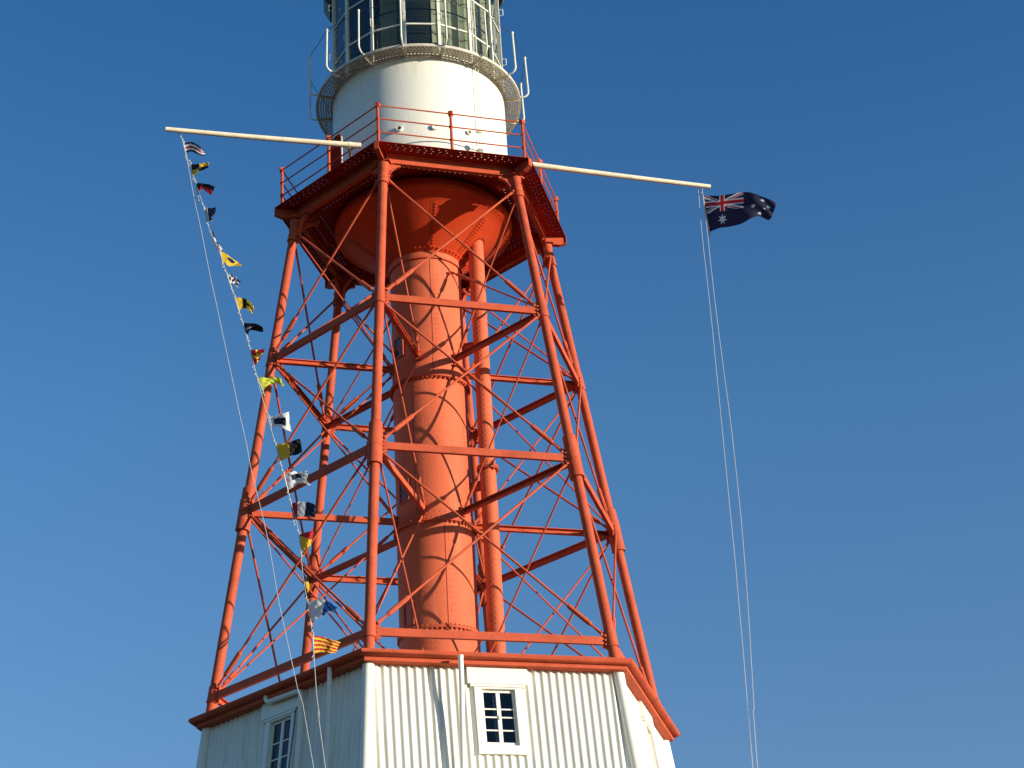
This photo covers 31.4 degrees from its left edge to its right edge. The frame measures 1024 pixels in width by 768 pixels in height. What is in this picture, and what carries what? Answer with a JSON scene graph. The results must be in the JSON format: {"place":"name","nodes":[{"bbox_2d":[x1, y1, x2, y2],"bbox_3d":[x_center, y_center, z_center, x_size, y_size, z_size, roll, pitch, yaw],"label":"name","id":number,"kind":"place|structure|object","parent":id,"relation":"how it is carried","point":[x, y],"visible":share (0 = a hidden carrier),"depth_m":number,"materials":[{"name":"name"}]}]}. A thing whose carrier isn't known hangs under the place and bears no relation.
{"place":"outdoors","nodes":[
{"label":"outdoors","id":0,"kind":"place"},
{"bbox_2d":[188,0,679,767],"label":"lighthouse","id":1,"kind":"object","parent":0,"point":[428,202],"visible":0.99,"depth_m":33.15,"materials":[{"name":"red paint"}]},
{"bbox_2d":[165,127,360,156],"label":"flag yard","id":2,"kind":"structure","parent":1,"relation":"attached to","point":[348,145],"depth_m":33.52,"materials":[{"name":"cream paint"}]},
{"bbox_2d":[180,133,313,767],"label":"halyard","id":3,"kind":"object","parent":2,"relation":"hanging from","point":[249,462],"visible":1,"depth_m":29.22,"materials":[{"name":"white fabric"}]},
{"bbox_2d":[178,133,325,767],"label":"halyard","id":4,"kind":"object","parent":2,"relation":"hanging from","point":[281,467],"visible":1,"depth_m":29.24,"materials":[{"name":"white fabric"}]},
{"bbox_2d":[182,139,204,157],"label":"signal flag","id":5,"kind":"object","parent":4,"relation":"hanging from","point":[193,147],"visible":1,"depth_m":33.02,"materials":[{"name":"multicoloured fabric"}]},
{"bbox_2d":[189,160,208,179],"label":"signal flag","id":6,"kind":"object","parent":4,"relation":"hanging from","point":[195,168],"visible":1,"depth_m":32.75,"materials":[{"name":"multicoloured fabric"}]},
{"bbox_2d":[194,179,214,200],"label":"signal flag","id":7,"kind":"object","parent":4,"relation":"hanging from","point":[208,188],"visible":1,"depth_m":32.53,"materials":[{"name":"multicoloured fabric"}]},
{"bbox_2d":[201,203,215,225],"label":"signal flag","id":8,"kind":"object","parent":4,"relation":"hanging from","point":[209,212],"visible":1,"depth_m":32.22,"materials":[{"name":"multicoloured fabric"}]},
{"bbox_2d":[210,231,222,251],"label":"signal flag","id":9,"kind":"object","parent":4,"relation":"hanging from","point":[212,233],"visible":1,"depth_m":31.95,"materials":[{"name":"white fabric"}]},
{"bbox_2d":[218,246,241,267],"bbox_3d":[-4.931,-2.188,31.818,0.436,0.445,0.099,7,-29,-20],"label":"signal flag","id":10,"kind":"object","parent":4,"relation":"hanging from","point":[228,260],"visible":1,"depth_m":31.78,"materials":[{"name":"yellow fabric"}]},
{"bbox_2d":[224,270,240,290],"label":"signal flag","id":11,"kind":"object","parent":4,"relation":"hanging from","point":[233,280],"visible":1,"depth_m":31.51,"materials":[{"name":"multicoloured fabric"}]},
{"bbox_2d":[233,293,253,315],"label":"signal flag","id":12,"kind":"object","parent":4,"relation":"hanging from","point":[242,303],"visible":1,"depth_m":31.19,"materials":[{"name":"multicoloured fabric"}]},
{"bbox_2d":[240,318,262,341],"bbox_3d":[-4.415,-0.951,30.847,0.428,0.475,0.104,-13,-29,18],"label":"signal flag","id":13,"kind":"object","parent":4,"relation":"hanging from","point":[248,327],"visible":1,"depth_m":30.83,"materials":[{"name":"blue fabric"}]},
{"bbox_2d":[248,345,264,369],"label":"signal flag","id":14,"kind":"object","parent":4,"relation":"hanging from","point":[256,355],"visible":1,"depth_m":30.56,"materials":[{"name":"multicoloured fabric"}]},
{"bbox_2d":[255,373,283,395],"bbox_3d":[-4.035,0.005,30.291,0.500,0.440,0.111,-7,-28,7],"label":"signal flag","id":15,"kind":"object","parent":4,"relation":"hanging from","point":[264,382],"visible":1,"depth_m":30.32,"materials":[{"name":"fabric"}]},
{"bbox_2d":[267,412,290,432],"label":"signal flag","id":16,"kind":"object","parent":4,"relation":"hanging from","point":[280,420],"visible":1,"depth_m":29.82,"materials":[{"name":"white fabric"}]},
{"bbox_2d":[273,439,301,464],"bbox_3d":[-3.627,1.072,29.462,0.532,0.505,0.113,-13,-29,17],"label":"signal flag","id":17,"kind":"object","parent":4,"relation":"hanging from","point":[289,449],"visible":1,"depth_m":29.46,"materials":[{"name":"multicoloured fabric"}]},
{"bbox_2d":[281,469,309,495],"bbox_3d":[-3.459,1.565,29.227,0.485,0.481,0.126,-10,-28,11],"label":"signal flag","id":18,"kind":"object","parent":4,"relation":"hanging from","point":[293,478],"visible":1,"depth_m":29.25,"materials":[{"name":"white fabric"}]},
{"bbox_2d":[289,498,314,525],"bbox_3d":[-3.312,1.976,28.831,0.518,0.486,0.071,-17,-30,24],"label":"signal flag","id":19,"kind":"object","parent":4,"relation":"hanging from","point":[300,509],"visible":1,"depth_m":28.84,"materials":[{"name":"multicoloured fabric"}]},
{"bbox_2d":[297,528,313,555],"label":"signal flag","id":20,"kind":"object","parent":4,"relation":"hanging from","point":[305,539],"visible":1,"depth_m":28.57,"materials":[{"name":"multicoloured fabric"}]},
{"bbox_2d":[303,573,309,599],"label":"signal flag","id":21,"kind":"object","parent":4,"relation":"hanging from","point":[306,582],"visible":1,"depth_m":28.18,"materials":[{"name":"yellow fabric"}]},
{"bbox_2d":[305,596,336,625],"bbox_3d":[-2.894,3.428,27.813,0.594,0.515,0.106,-19,-31,27],"label":"signal flag","id":22,"kind":"object","parent":4,"relation":"hanging from","point":[318,608],"visible":1,"depth_m":27.86,"materials":[{"name":"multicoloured fabric"}]},
{"bbox_2d":[311,630,340,660],"bbox_3d":[-2.821,3.971,27.638,0.457,0.501,0.080,8,-30,-21],"label":"signal flag","id":23,"kind":"object","parent":4,"relation":"hanging from","point":[322,644],"visible":1,"depth_m":27.65,"materials":[{"name":"multicoloured fabric"}]},
{"bbox_2d":[260,689,303,767],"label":"window","id":24,"kind":"structure","parent":1,"relation":"in","point":[275,716],"depth_m":28.90,"materials":[{"name":"white paint"}]},
{"bbox_2d":[393,336,403,359],"bbox_3d":[-2.135,-0.690,34.425,0.043,0.446,0.286,18,-35,-35],"label":"column window","id":25,"kind":"structure","parent":1,"relation":"in","point":[398,342],"depth_m":34.41,"materials":[{"name":"blue glass"}]},
{"bbox_2d":[398,478,409,504],"bbox_3d":[-1.952,1.954,33.020,0.043,0.446,0.286,20,-35,-37],"label":"column window","id":26,"kind":"structure","parent":1,"relation":"in","point":[404,497],"depth_m":33.01,"materials":[{"name":"blue glass"}]},
{"bbox_2d":[403,600,414,627],"bbox_3d":[-1.804,4.042,31.907,0.043,0.446,0.286,21,-36,-39],"label":"column window","id":27,"kind":"structure","parent":1,"relation":"in","point":[405,625],"depth_m":31.90,"materials":[{"name":"red paint"}]},
{"bbox_2d":[466,666,527,755],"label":"window","id":28,"kind":"structure","parent":1,"relation":"in","point":[501,730],"depth_m":28.17,"materials":[{"name":"white paint"}]},
{"bbox_2d":[495,158,710,188],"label":"flag yard","id":29,"kind":"structure","parent":1,"relation":"attached to","point":[603,173],"depth_m":35.19,"materials":[{"name":"white paint"}]},
{"bbox_2d":[698,189,752,766],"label":"halyard","id":30,"kind":"object","parent":29,"relation":"hanging from","point":[727,487],"visible":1,"depth_m":32.03,"materials":[{"name":"white fabric"}]},
{"bbox_2d":[702,189,757,767],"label":"halyard","id":31,"kind":"object","parent":29,"relation":"hanging from","point":[737,487],"visible":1,"depth_m":31.98,"materials":[{"name":"white fabric"}]},
{"bbox_2d":[701,192,775,235],"bbox_3d":[4.383,-3.477,35.186,1.435,1.039,0.228,-12,-29,15],"label":"ensign","id":32,"kind":"object","parent":31,"relation":"hanging from","point":[728,210],"visible":1,"depth_m":35.13,"materials":[{"name":"fabric"}]},
{"bbox_2d":[638,700,659,767],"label":"window","id":33,"kind":"structure","parent":1,"relation":"in","point":[646,717],"depth_m":30.49,"materials":[{"name":"white paint"}]},
{"bbox_2d":[0,0,1023,767],"label":"sky","id":34,"kind":"structure","parent":0,"point":[871,333],"materials":[{"name":"blue"}]}
]}

